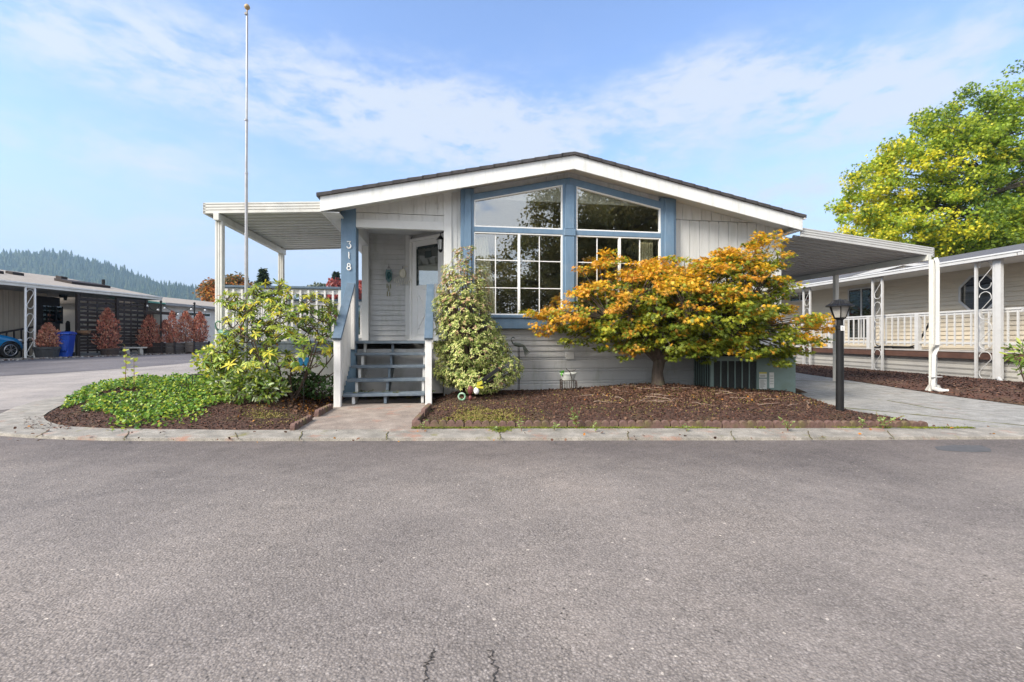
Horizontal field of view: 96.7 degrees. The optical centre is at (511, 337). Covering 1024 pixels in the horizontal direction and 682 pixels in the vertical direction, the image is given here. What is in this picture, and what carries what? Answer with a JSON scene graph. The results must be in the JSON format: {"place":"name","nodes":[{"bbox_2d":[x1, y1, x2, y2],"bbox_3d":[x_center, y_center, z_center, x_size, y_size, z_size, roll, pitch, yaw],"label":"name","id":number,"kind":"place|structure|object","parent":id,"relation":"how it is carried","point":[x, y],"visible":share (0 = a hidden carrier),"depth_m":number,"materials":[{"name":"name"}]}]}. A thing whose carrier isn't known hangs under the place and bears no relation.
{"place":"outdoors","nodes":[
{"label":"outdoors","id":0,"kind":"place"},
{"bbox_2d":[0,352,210,360],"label":"parking pad","id":1,"kind":"object","parent":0,"point":[86,354],"visible":0.12,"depth_m":21.92,"materials":[{"name":"concrete"}]},
{"bbox_2d":[0,335,22,357],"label":"parked car","id":2,"kind":"object","parent":1,"relation":"on","point":[11,347],"visible":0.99,"depth_m":17.99,"materials":[{"name":"blue metal"}]},
{"bbox_2d":[0,322,55,356],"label":"ramp railing","id":3,"kind":"object","parent":1,"relation":"on","point":[21,329],"visible":0.3,"depth_m":19.08,"materials":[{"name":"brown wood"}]},
{"bbox_2d":[24,287,35,357],"bbox_3d":[-19.097,-0.580,18.037,0.050,2.840,0.380,0,0,5],"label":"scrollwork post","id":4,"kind":"object","parent":1,"relation":"on","point":[25,321],"visible":0.99,"depth_m":17.89,"materials":[{"name":"white metal"}]},
{"bbox_2d":[32,347,60,357],"bbox_3d":[-18.816,0.611,18.420,0.831,0.489,0.822,0,0,0],"label":"planter tub","id":5,"kind":"object","parent":1,"relation":"on","point":[46,352],"visible":0.8,"depth_m":18.15,"materials":[{"name":"plastic"}]},
{"bbox_2d":[32,322,62,346],"bbox_3d":[-18.783,-0.036,18.442,0.920,1.205,0.929,0,0,36],"label":"dead conifer","id":6,"kind":"object","parent":5,"relation":"in","point":[48,328],"visible":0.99,"depth_m":18.34,"materials":[{"name":"plant"}]},
{"bbox_2d":[49,331,76,356],"bbox_3d":[-18.775,0.295,19.011,0.700,1.109,0.815,0,0,-27],"label":"recycling bin","id":7,"kind":"object","parent":1,"relation":"on","point":[67,345],"visible":0.52,"depth_m":18.83,"materials":[{"name":"blue plastic"}]},
{"bbox_2d":[0,270,162,356],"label":"house","id":8,"kind":"structure","parent":1,"relation":"on","point":[49,290],"depth_m":20.09,"materials":[{"name":"beige"}]},
{"bbox_2d":[36,296,62,344],"bbox_3d":[-21.046,-0.755,20.703,0.110,2.190,1.085,0,0,5],"label":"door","id":9,"kind":"structure","parent":8,"relation":"in","point":[48,309],"depth_m":20.63,"materials":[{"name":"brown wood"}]},
{"bbox_2d":[1,352,205,360],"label":"gravel","id":10,"kind":"structure","parent":1,"relation":"on","point":[16,359],"depth_m":18.99,"materials":[{"name":"gravel"}]},
{"bbox_2d":[165,342,192,353],"bbox_3d":[-17.111,0.510,23.423,0.500,0.603,1.224,0,0,5],"label":"planter box","id":11,"kind":"object","parent":10,"relation":"on","point":[174,347],"visible":0.74,"depth_m":22.94,"materials":[{"name":"grey wood"}]},
{"bbox_2d":[154,310,181,342],"bbox_3d":[-17.579,-0.443,23.288,1.266,1.990,0.991,0,0,0],"label":"dead conifer","id":12,"kind":"object","parent":11,"relation":"in","point":[171,336],"visible":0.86,"depth_m":23.22,"materials":[{"name":"plant"}]},
{"bbox_2d":[172,311,196,341],"bbox_3d":[-17.084,-0.521,23.928,1.273,1.849,1.261,0,0,0],"label":"dead conifer","id":13,"kind":"object","parent":11,"relation":"in","point":[187,317],"visible":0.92,"depth_m":23.80,"materials":[{"name":"plant"}]},
{"bbox_2d":[185,341,209,352],"bbox_3d":[-16.520,0.474,23.918,0.500,0.583,1.144,0,0,5],"label":"planter box","id":14,"kind":"object","parent":10,"relation":"on","point":[198,346],"visible":0.69,"depth_m":23.39,"materials":[{"name":"grey wood"}]},
{"bbox_2d":[188,311,210,341],"bbox_3d":[-16.566,-0.508,24.219,1.031,1.829,0.995,0,0,0],"label":"dead conifer","id":15,"kind":"object","parent":14,"relation":"in","point":[200,336],"visible":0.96,"depth_m":24.11,"materials":[{"name":"plant"}]},
{"bbox_2d":[99,348,120,354],"bbox_3d":[-18.513,0.681,20.953,0.750,0.389,0.743,0,0,0],"label":"planter tub","id":16,"kind":"object","parent":1,"relation":"on","point":[109,351],"visible":0.92,"depth_m":20.70,"materials":[{"name":"black plastic"}]},
{"bbox_2d":[91,308,122,348],"bbox_3d":[-18.478,-0.349,20.806,1.123,2.104,1.182,0,0,24],"label":"dead conifer","id":17,"kind":"object","parent":16,"relation":"on","point":[110,315],"visible":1,"depth_m":20.74,"materials":[{"name":"plant"}]},
{"bbox_2d":[75,294,147,355],"bbox_3d":[-18.826,-0.540,21.553,0.120,2.760,3.500,0,0,5],"label":"slat fence","id":18,"kind":"object","parent":1,"relation":"on","point":[130,340],"visible":0.73,"depth_m":21.32,"materials":[{"name":"brown wood"}]},
{"bbox_2d":[76,323,91,334],"bbox_3d":[-18.745,-0.380,19.930,0.500,0.526,0.500,0,0,0],"label":"hanging basket","id":19,"kind":"object","parent":18,"relation":"hanging from","point":[84,332],"visible":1,"depth_m":19.82,"materials":[{"name":"black metal"}]},
{"bbox_2d":[120,347,146,353],"bbox_3d":[-18.278,0.655,22.009,0.320,0.410,0.960,0,0,33],"label":"stone bench","id":20,"kind":"object","parent":1,"relation":"on","point":[140,350],"visible":0.8,"depth_m":21.89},
{"bbox_2d":[144,347,152,353],"bbox_3d":[-18.192,0.651,23.085,0.766,0.383,0.758,0,0,0],"label":"planter tub","id":21,"kind":"object","parent":1,"relation":"on","point":[148,350],"visible":0.48,"depth_m":22.77,"materials":[{"name":"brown wood"}]},
{"bbox_2d":[135,314,161,347],"bbox_3d":[-18.184,-0.245,22.930,1.287,1.884,1.227,0,0,0],"label":"dead conifer","id":22,"kind":"object","parent":21,"relation":"in","point":[151,319],"visible":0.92,"depth_m":22.71,"materials":[{"name":"plant"}]},
{"bbox_2d":[143,310,176,346],"bbox_3d":[-17.953,-0.262,23.242,0.282,2.204,1.424,0,0,40],"label":"pergola frame","id":23,"kind":"object","parent":1,"relation":"on","point":[150,313],"visible":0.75,"depth_m":22.88,"materials":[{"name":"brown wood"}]},
{"bbox_2d":[153,342,166,353],"bbox_3d":[-17.599,0.508,22.971,0.500,0.608,0.753,0,0,5],"label":"planter box","id":24,"kind":"object","parent":1,"relation":"on","point":[159,347],"visible":0.66,"depth_m":22.63,"materials":[{"name":"brown wood"}]},
{"bbox_2d":[159,300,161,342],"bbox_3d":[-17.792,-0.528,23.064,0.120,2.736,0.120,0,0,0],"label":"light pole","id":25,"kind":"object","parent":1,"relation":"on","point":[160,301],"visible":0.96,"depth_m":23.03,"materials":[{"name":"black metal"}]},
{"bbox_2d":[0,357,297,409],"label":"side street","id":26,"kind":"structure","parent":0,"point":[17,390],"depth_m":10.51,"materials":[{"name":"asphalt"}]},
{"bbox_2d":[0,353,297,375],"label":"street","id":27,"kind":"structure","parent":0,"point":[37,366],"depth_m":15.03,"materials":[{"name":"asphalt"}]},
{"bbox_2d":[0,256,359,333],"bbox_3d":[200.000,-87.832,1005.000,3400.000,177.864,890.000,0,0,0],"label":"hill","id":28,"kind":"structure","parent":0,"point":[67,269],"depth_m":895.79,"materials":[{"name":"plant"}]},
{"bbox_2d":[0,247,359,330],"bbox_3d":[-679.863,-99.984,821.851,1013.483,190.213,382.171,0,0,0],"label":"forest","id":29,"kind":"object","parent":28,"relation":"on","point":[160,289],"visible":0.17,"depth_m":901.17,"materials":[{"name":"plant"}]},
{"bbox_2d":[297,403,424,429],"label":"walkway","id":30,"kind":"structure","parent":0,"point":[374,416],"depth_m":5.95,"materials":[{"name":"concrete"}]},
{"bbox_2d":[314,404,332,416],"bbox_3d":[-2.596,1.005,6.289,0.056,0.110,0.600,0,0,-4],"label":"edging block","id":31,"kind":"object","parent":30,"relation":"on","point":[322,410],"depth_m":6.18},
{"bbox_2d":[332,283,433,406],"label":"porch steps","id":32,"kind":"structure","parent":30,"relation":"on","point":[343,337],"depth_m":7.23,"materials":[{"name":"blue paint"}]},
{"bbox_2d":[412,412,423,425],"bbox_3d":[-1.173,1.031,5.698,0.056,0.110,0.600,-1,1,-2],"label":"edging block","id":33,"kind":"object","parent":30,"relation":"on","point":[420,416],"depth_m":5.70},
{"bbox_2d":[413,420,463,428],"bbox_3d":[-0.873,1.037,5.423,0.600,0.110,0.056,-1,-3,0],"label":"edging block","id":34,"kind":"object","parent":30,"relation":"on","point":[449,423],"depth_m":5.40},
{"bbox_2d":[0,353,1023,681],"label":"road","id":35,"kind":"structure","parent":0,"point":[524,561],"depth_m":2.25,"materials":[{"name":"asphalt"}]},
{"bbox_2d":[44,380,344,429],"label":"bark mulch","id":36,"kind":"object","parent":35,"relation":"on","point":[105,421],"visible":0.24,"depth_m":5.88,"materials":[{"name":"wood"}]},
{"bbox_2d":[23,416,71,428],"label":"bark mulch","id":37,"kind":"object","parent":36,"relation":"on","point":[44,425],"visible":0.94,"depth_m":5.48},
{"bbox_2d":[120,349,130,389],"bbox_3d":[-6.216,0.498,7.319,0.146,0.801,0.135,0,0,-42],"label":"sapling","id":38,"kind":"object","parent":36,"relation":"on","point":[124,367],"visible":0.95,"depth_m":7.30,"materials":[{"name":"green plant"}]},
{"bbox_2d":[60,371,315,430],"bbox_3d":[-5.091,0.859,7.454,3.325,0.526,4.914,0,0,-41],"label":"ground cover","id":39,"kind":"object","parent":36,"relation":"on","point":[153,384],"visible":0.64,"depth_m":6.55,"materials":[{"name":"plant"}]},
{"bbox_2d":[190,337,238,383],"bbox_3d":[-4.768,0.372,7.330,1.090,0.968,0.589,0,0,30],"label":"yellow shrub","id":40,"kind":"object","parent":36,"relation":"on","point":[206,368],"visible":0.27,"depth_m":7.30,"materials":[{"name":"plant"}]},
{"bbox_2d":[215,320,236,386],"bbox_3d":[-4.528,0.290,7.200,0.347,1.128,0.136,0,0,0],"label":"crane ornament","id":41,"kind":"object","parent":36,"relation":"on","point":[218,330],"visible":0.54,"depth_m":7.17,"materials":[{"name":"metal"}]},
{"bbox_2d":[244,4,249,373],"bbox_3d":[-4.101,-2.152,7.044,0.084,6.026,0.096,0,0,-25],"label":"flagpole","id":42,"kind":"object","parent":36,"relation":"on","point":[247,7],"visible":0.91,"depth_m":7.03,"materials":[{"name":"grey metal"}]},
{"bbox_2d":[206,358,291,404],"bbox_3d":[-3.746,0.662,6.516,1.260,0.751,0.751,0,0,23],"label":"variegated shrub","id":43,"kind":"object","parent":36,"relation":"on","point":[257,382],"visible":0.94,"depth_m":6.34,"materials":[{"name":"plant"}]},
{"bbox_2d":[200,278,339,400],"bbox_3d":[-3.602,0.057,6.876,1.835,1.955,1.602,0,0,26],"label":"rhododendron","id":44,"kind":"object","parent":36,"relation":"on","point":[266,351],"visible":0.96,"depth_m":6.77,"materials":[{"name":"plant"}]},
{"bbox_2d":[225,285,361,394],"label":"side deck","id":45,"kind":"structure","parent":36,"relation":"on","point":[283,344],"depth_m":7.87,"materials":[{"name":"white wood"}]},
{"bbox_2d":[298,358,308,410],"bbox_3d":[-2.906,0.649,6.348,0.150,0.745,0.012,0,0,0],"label":"butterfly stake","id":46,"kind":"object","parent":36,"relation":"on","point":[301,362],"visible":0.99,"depth_m":6.34,"materials":[{"name":"blue metal"}]},
{"bbox_2d":[283,371,333,399],"bbox_3d":[-3.133,0.747,7.187,0.921,0.446,0.709,0,0,15],"label":"green shrub","id":47,"kind":"object","parent":36,"relation":"on","point":[309,383],"visible":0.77,"depth_m":7.03,"materials":[{"name":"plant"}]},
{"bbox_2d":[343,389,434,399],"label":"leaf litter","id":48,"kind":"object","parent":35,"relation":"on","point":[397,391],"visible":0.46,"depth_m":7.18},
{"bbox_2d":[423,650,498,681],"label":"road crack","id":49,"kind":"object","parent":35,"relation":"on","point":[432,656],"visible":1,"depth_m":1.53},
{"bbox_2d":[465,420,514,428],"bbox_3d":[-0.260,1.043,5.423,0.600,0.110,0.056,1,-2,0],"label":"edging block","id":50,"kind":"object","parent":35,"relation":"on","point":[477,423],"depth_m":5.40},
{"bbox_2d":[8,389,994,442],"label":"leaf litter","id":51,"kind":"object","parent":35,"relation":"on","point":[313,404],"visible":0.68,"depth_m":6.37,"materials":[{"name":"plant"}]},
{"bbox_2d":[0,389,1023,440],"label":"kerb","id":52,"kind":"structure","parent":35,"relation":"on","point":[10,419],"depth_m":5.04,"materials":[{"name":"concrete"}]},
{"bbox_2d":[290,415,312,430],"bbox_3d":[-2.534,1.032,5.487,0.056,0.110,0.600,-1,1,-5],"label":"edging block","id":53,"kind":"object","parent":52,"relation":"on","point":[298,424],"depth_m":5.40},
{"bbox_2d":[36,431,893,439],"bbox_3d":[-0.516,1.058,4.964,9.589,0.012,0.502,0,0,0],"label":"kerb joint","id":54,"kind":"object","parent":52,"relation":"on","point":[499,435],"visible":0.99,"depth_m":4.92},
{"bbox_2d":[563,406,581,428],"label":"weed","id":55,"kind":"object","parent":52,"relation":"on","point":[573,414],"visible":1,"depth_m":5.29,"materials":[{"name":"green plant"}]},
{"bbox_2d":[411,426,974,432],"bbox_3d":[2.108,1.053,5.281,6.591,0.028,0.465,0,0,0],"label":"moss","id":56,"kind":"object","parent":52,"relation":"on","point":[500,429],"visible":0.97,"depth_m":5.32,"materials":[{"name":"plant"}]},
{"bbox_2d":[876,413,903,428],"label":"weed","id":57,"kind":"object","parent":52,"relation":"on","point":[884,419],"visible":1,"depth_m":5.28,"materials":[{"name":"green plant"}]},
{"bbox_2d":[228,383,814,427],"bbox_3d":[1.800,0.960,8.129,12.016,0.305,6.329,0,0,-23],"label":"moss","id":58,"kind":"object","parent":35,"relation":"on","point":[468,413],"visible":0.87,"depth_m":6.00,"materials":[{"name":"plant"}]},
{"bbox_2d":[516,420,566,427],"bbox_3d":[0.352,1.040,5.418,0.600,0.110,0.056,0,2,0],"label":"edging block","id":59,"kind":"object","parent":35,"relation":"on","point":[546,423],"depth_m":5.39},
{"bbox_2d":[316,151,806,395],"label":"house","id":60,"kind":"structure","parent":35,"relation":"on","point":[533,231],"depth_m":8.52,"materials":[{"name":"grey paint"}]},
{"bbox_2d":[203,201,340,386],"bbox_3d":[-4.256,-0.595,8.930,1.786,3.290,3.244,0,0,-9],"label":"patio awning","id":61,"kind":"object","parent":60,"relation":"attached to","point":[280,228],"visible":0.65,"depth_m":7.82,"materials":[{"name":"metal"}]},
{"bbox_2d":[385,267,391,295],"bbox_3d":[-2.606,-1.219,9.637,0.150,0.684,0.090,0,0,-9],"label":"wind chime","id":62,"kind":"object","parent":60,"relation":"hanging from","point":[388,274],"visible":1,"depth_m":9.61,"materials":[{"name":"teal metal"}]},
{"bbox_2d":[394,266,410,285],"bbox_3d":[-2.324,-1.309,9.685,0.365,0.440,0.080,0,0,-9],"label":"shell chime","id":63,"kind":"object","parent":60,"relation":"hanging from","point":[402,273],"visible":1,"depth_m":9.65,"materials":[{"name":"beige"}]},
{"bbox_2d":[407,233,443,340],"bbox_3d":[-1.780,-1.020,9.428,1.010,2.160,0.140,0,0,36],"label":"door","id":64,"kind":"structure","parent":60,"relation":"in","point":[422,250],"depth_m":9.56,"materials":[{"name":"white wood"}]},
{"bbox_2d":[436,232,443,252],"bbox_3d":[-1.280,-1.770,8.386,0.225,0.400,0.150,0,0,-9],"label":"wall lantern","id":65,"kind":"object","parent":60,"relation":"attached to","point":[440,241],"depth_m":8.35,"materials":[{"name":"black metal"}]},
{"bbox_2d":[474,232,562,314],"bbox_3d":[0.121,-1.146,8.235,1.620,1.478,0.069,0,0,-9],"label":"window","id":66,"kind":"structure","parent":60,"relation":"in","point":[495,233],"depth_m":8.20,"materials":[{"name":"white plastic"}]},
{"bbox_2d":[474,185,562,229],"bbox_3d":[0.121,-2.387,8.238,1.620,0.823,0.063,0,0,-9],"label":"window","id":67,"kind":"structure","parent":60,"relation":"in","point":[558,186],"depth_m":8.24,"materials":[{"name":"white plastic"}]},
{"bbox_2d":[576,235,660,315],"bbox_3d":[1.995,-1.146,8.518,1.650,1.478,0.069,0,0,-9],"label":"window","id":68,"kind":"structure","parent":60,"relation":"in","point":[619,238],"depth_m":8.48,"materials":[{"name":"white plastic"}]},
{"bbox_2d":[576,186,660,232],"bbox_3d":[1.994,-2.380,8.521,1.650,0.810,0.063,0,0,-9],"label":"window","id":69,"kind":"structure","parent":60,"relation":"in","point":[659,209],"depth_m":8.49,"materials":[{"name":"white plastic"}]},
{"bbox_2d":[567,420,617,427],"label":"edging block","id":70,"kind":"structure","parent":35,"relation":"on","point":[603,423],"depth_m":5.40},
{"bbox_2d":[619,420,669,427],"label":"edging block","id":71,"kind":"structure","parent":35,"relation":"on","point":[650,424],"depth_m":5.39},
{"bbox_2d":[421,384,910,424],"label":"bark mulch","id":72,"kind":"object","parent":35,"relation":"on","point":[648,416],"visible":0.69,"depth_m":6.40,"materials":[{"name":"wood"}]},
{"bbox_2d":[421,403,431,415],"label":"edging block","id":73,"kind":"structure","parent":72,"relation":"on","point":[426,408],"depth_m":6.28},
{"bbox_2d":[431,245,524,394],"bbox_3d":[-0.586,-0.206,7.394,1.259,2.614,1.428,0,0,-43],"label":"conical shrub","id":74,"kind":"object","parent":72,"relation":"on","point":[471,343],"visible":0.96,"depth_m":7.21,"materials":[{"name":"plant"}]},
{"bbox_2d":[467,367,499,400],"bbox_3d":[-0.422,0.704,6.827,0.495,0.518,0.075,0,0,0],"label":"bird whirligig","id":75,"kind":"object","parent":72,"relation":"on","point":[484,379],"visible":0.98,"depth_m":6.81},
{"bbox_2d":[511,337,529,390],"bbox_3d":[0.143,0.460,8.053,0.340,0.951,0.080,0,0,0],"label":"peacock ornament","id":76,"kind":"object","parent":72,"relation":"on","point":[521,345],"visible":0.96,"depth_m":8.04,"materials":[{"name":"grey metal"}]},
{"bbox_2d":[560,368,576,389],"bbox_3d":[0.958,0.741,7.850,0.326,0.443,0.240,0,0,-6],"label":"planter cart","id":77,"kind":"object","parent":72,"relation":"on","point":[569,376],"visible":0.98,"depth_m":7.77,"materials":[{"name":"metal"}]},
{"bbox_2d":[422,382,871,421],"bbox_3d":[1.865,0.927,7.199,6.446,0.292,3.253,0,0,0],"label":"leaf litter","id":78,"kind":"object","parent":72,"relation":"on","point":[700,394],"visible":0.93,"depth_m":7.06,"materials":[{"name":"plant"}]},
{"bbox_2d":[518,228,835,385],"bbox_3d":[2.807,-0.455,7.936,5.458,2.814,2.539,0,0,0],"label":"maple tree","id":79,"kind":"object","parent":72,"relation":"on","point":[697,298],"visible":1,"depth_m":7.48,"materials":[{"name":"plant"}]},
{"bbox_2d":[576,385,808,405],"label":"fallen twigs","id":80,"kind":"object","parent":72,"relation":"on","point":[681,398],"visible":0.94,"depth_m":7.00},
{"bbox_2d":[825,299,854,410],"bbox_3d":[4.482,0.312,6.222,0.330,1.677,0.330,0,0,0],"label":"lamp post","id":81,"kind":"object","parent":72,"relation":"on","point":[839,308],"visible":0.91,"depth_m":6.18,"materials":[{"name":"black metal"}]},
{"bbox_2d":[670,420,721,427],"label":"edging block","id":82,"kind":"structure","parent":35,"relation":"on","point":[700,423],"depth_m":5.39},
{"bbox_2d":[694,353,795,392],"bbox_3d":[4.239,0.686,8.485,1.495,0.787,1.020,0,0,1],"label":"heat pump","id":83,"kind":"object","parent":35,"relation":"on","point":[727,370],"visible":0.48,"depth_m":8.00,"materials":[{"name":"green metal"}]},
{"bbox_2d":[722,420,773,427],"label":"edging block","id":84,"kind":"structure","parent":35,"relation":"on","point":[745,424],"depth_m":5.39,"materials":[{"name":"concrete"}]},
{"bbox_2d":[773,420,824,427],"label":"edging block","id":85,"kind":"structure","parent":35,"relation":"on","point":[806,424],"depth_m":5.40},
{"bbox_2d":[824,420,875,427],"bbox_3d":[4.024,1.042,5.426,0.600,0.110,0.056,0,0,0],"label":"edging block","id":86,"kind":"object","parent":35,"relation":"on","point":[836,423],"depth_m":5.40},
{"bbox_2d":[875,420,927,427],"bbox_3d":[4.636,1.043,5.420,0.600,0.110,0.056,1,3,0],"label":"edging block","id":87,"kind":"object","parent":35,"relation":"on","point":[896,424],"depth_m":5.39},
{"bbox_2d":[781,243,1023,381],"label":"neighbour house","id":88,"kind":"structure","parent":35,"relation":"on","point":[906,288],"depth_m":13.38,"materials":[{"name":"beige paint"}]},
{"bbox_2d":[789,292,811,302],"bbox_3d":[12.271,-1.707,19.371,0.050,0.334,1.289,0,0,-5],"label":"window","id":89,"kind":"structure","parent":88,"relation":"in","point":[799,297],"depth_m":19.44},
{"bbox_2d":[848,286,876,338],"bbox_3d":[12.531,-0.875,16.311,0.050,1.837,1.167,0,0,-5],"label":"window","id":90,"kind":"structure","parent":88,"relation":"in","point":[860,297],"depth_m":16.33,"materials":[{"name":"glass"}]},
{"bbox_2d":[862,322,928,347],"bbox_3d":[12.089,-0.121,14.410,0.850,0.906,2.418,0,0,-5],"label":"hammock stand","id":91,"kind":"object","parent":88,"relation":"on","point":[927,326],"visible":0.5,"depth_m":14.01,"materials":[{"name":"wood"}]},
{"bbox_2d":[781,307,1023,353],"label":"porch railing","id":92,"kind":"object","parent":88,"relation":"on","point":[917,342],"visible":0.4,"depth_m":12.97,"materials":[{"name":"wood"}]},
{"bbox_2d":[958,273,991,309],"bbox_3d":[12.847,-1.228,12.512,0.060,1.014,1.035,0,0,-5],"label":"window","id":93,"kind":"structure","parent":88,"relation":"in","point":[965,290],"depth_m":12.65,"materials":[{"name":"glass"}]},
{"bbox_2d":[796,363,1023,404],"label":"bark mulch","id":94,"kind":"object","parent":35,"relation":"on","point":[921,375],"visible":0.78,"depth_m":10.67,"materials":[{"name":"wood"}]},
{"bbox_2d":[803,287,810,364],"bbox_3d":[11.082,-0.420,17.104,0.050,2.940,0.390,0,0,-5],"label":"scrollwork post","id":95,"kind":"object","parent":94,"relation":"on","point":[809,309],"visible":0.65,"depth_m":17.02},
{"bbox_2d":[871,277,883,370],"bbox_3d":[11.336,-0.420,14.115,0.050,2.940,0.390,0,0,-5],"label":"scrollwork post","id":96,"kind":"object","parent":94,"relation":"on","point":[882,323],"visible":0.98,"depth_m":14.08,"materials":[{"name":"metal"}]},
{"bbox_2d":[974,260,996,379],"bbox_3d":[11.588,-0.420,11.146,0.050,2.940,0.450,0,0,-5],"label":"scrollwork post","id":97,"kind":"object","parent":94,"relation":"on","point":[976,320],"visible":0.94,"depth_m":11.23,"materials":[{"name":"metal"}]},
{"bbox_2d":[999,337,1023,380],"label":"rhododendron","id":98,"kind":"object","parent":94,"relation":"on","point":[1020,364],"visible":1,"depth_m":9.45,"materials":[{"name":"plant"}]},
{"bbox_2d":[935,445,990,451],"bbox_3d":[4.469,1.098,4.511,0.612,0.002,0.294,0,0,0],"label":"tar patch","id":99,"kind":"object","parent":35,"relation":"on","point":[968,448],"visible":1,"depth_m":4.50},
{"bbox_2d":[0,0,1023,298],"label":"sky","id":100,"kind":"structure","parent":0,"point":[120,119],"materials":[{"name":"blue"}]},
{"bbox_2d":[796,373,1023,427],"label":"driveway","id":101,"kind":"structure","parent":0,"point":[867,396],"depth_m":7.34,"materials":[{"name":"concrete"}]},
{"bbox_2d":[781,228,948,393],"bbox_3d":[6.572,-0.511,12.272,3.040,3.222,7.463,0,0,-9],"label":"carport","id":102,"kind":"object","parent":101,"relation":"on","point":[821,254],"visible":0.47,"depth_m":9.39,"materials":[{"name":"metal"}]},
{"bbox_2d":[796,380,1023,425],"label":"driveway joint","id":103,"kind":"object","parent":101,"relation":"on","point":[917,414],"visible":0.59,"depth_m":6.54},
{"bbox_3d":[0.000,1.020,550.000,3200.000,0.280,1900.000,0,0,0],"label":"ground","id":104,"kind":"structure","parent":0,"visible":0},
{"bbox_2d":[56,297,322,351],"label":"house","id":105,"kind":"structure","parent":104,"relation":"on","point":[177,305],"depth_m":25.43,"materials":[{"name":"beige"}]},
{"bbox_2d":[192,271,255,301],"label":"autumn tree","id":106,"kind":"object","parent":104,"relation":"on","point":[207,293],"visible":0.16,"depth_m":46.52,"materials":[{"name":"orange plant"}]},
{"bbox_2d":[254,267,272,295],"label":"conifer tree","id":107,"kind":"object","parent":104,"relation":"on","point":[263,275],"visible":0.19,"depth_m":41.80,"materials":[{"name":"green plant"}]},
{"bbox_2d":[296,281,326,298],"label":"distant tree","id":108,"kind":"object","parent":104,"relation":"on","point":[321,296],"visible":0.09,"depth_m":88.90,"materials":[{"name":"green plant"}]},
{"bbox_2d":[294,298,359,327],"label":"garden hedge","id":109,"kind":"object","parent":104,"relation":"on","point":[312,311],"visible":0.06,"depth_m":58.44,"materials":[{"name":"green plant"}]},
{"bbox_2d":[326,277,340,320],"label":"autumn tree","id":110,"kind":"object","parent":104,"relation":"on","point":[332,282],"visible":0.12,"depth_m":49.27,"materials":[{"name":"red plant"}]},
{"bbox_2d":[823,59,1023,258],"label":"broadleaf tree","id":111,"kind":"object","parent":104,"relation":"on","point":[995,221],"visible":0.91,"depth_m":23.01,"materials":[{"name":"green plant"}]},
{"bbox_2d":[990,165,1023,196],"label":"broadleaf tree","id":112,"kind":"object","parent":104,"relation":"on","point":[1013,182],"visible":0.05,"depth_m":25.53,"materials":[{"name":"green plant"}]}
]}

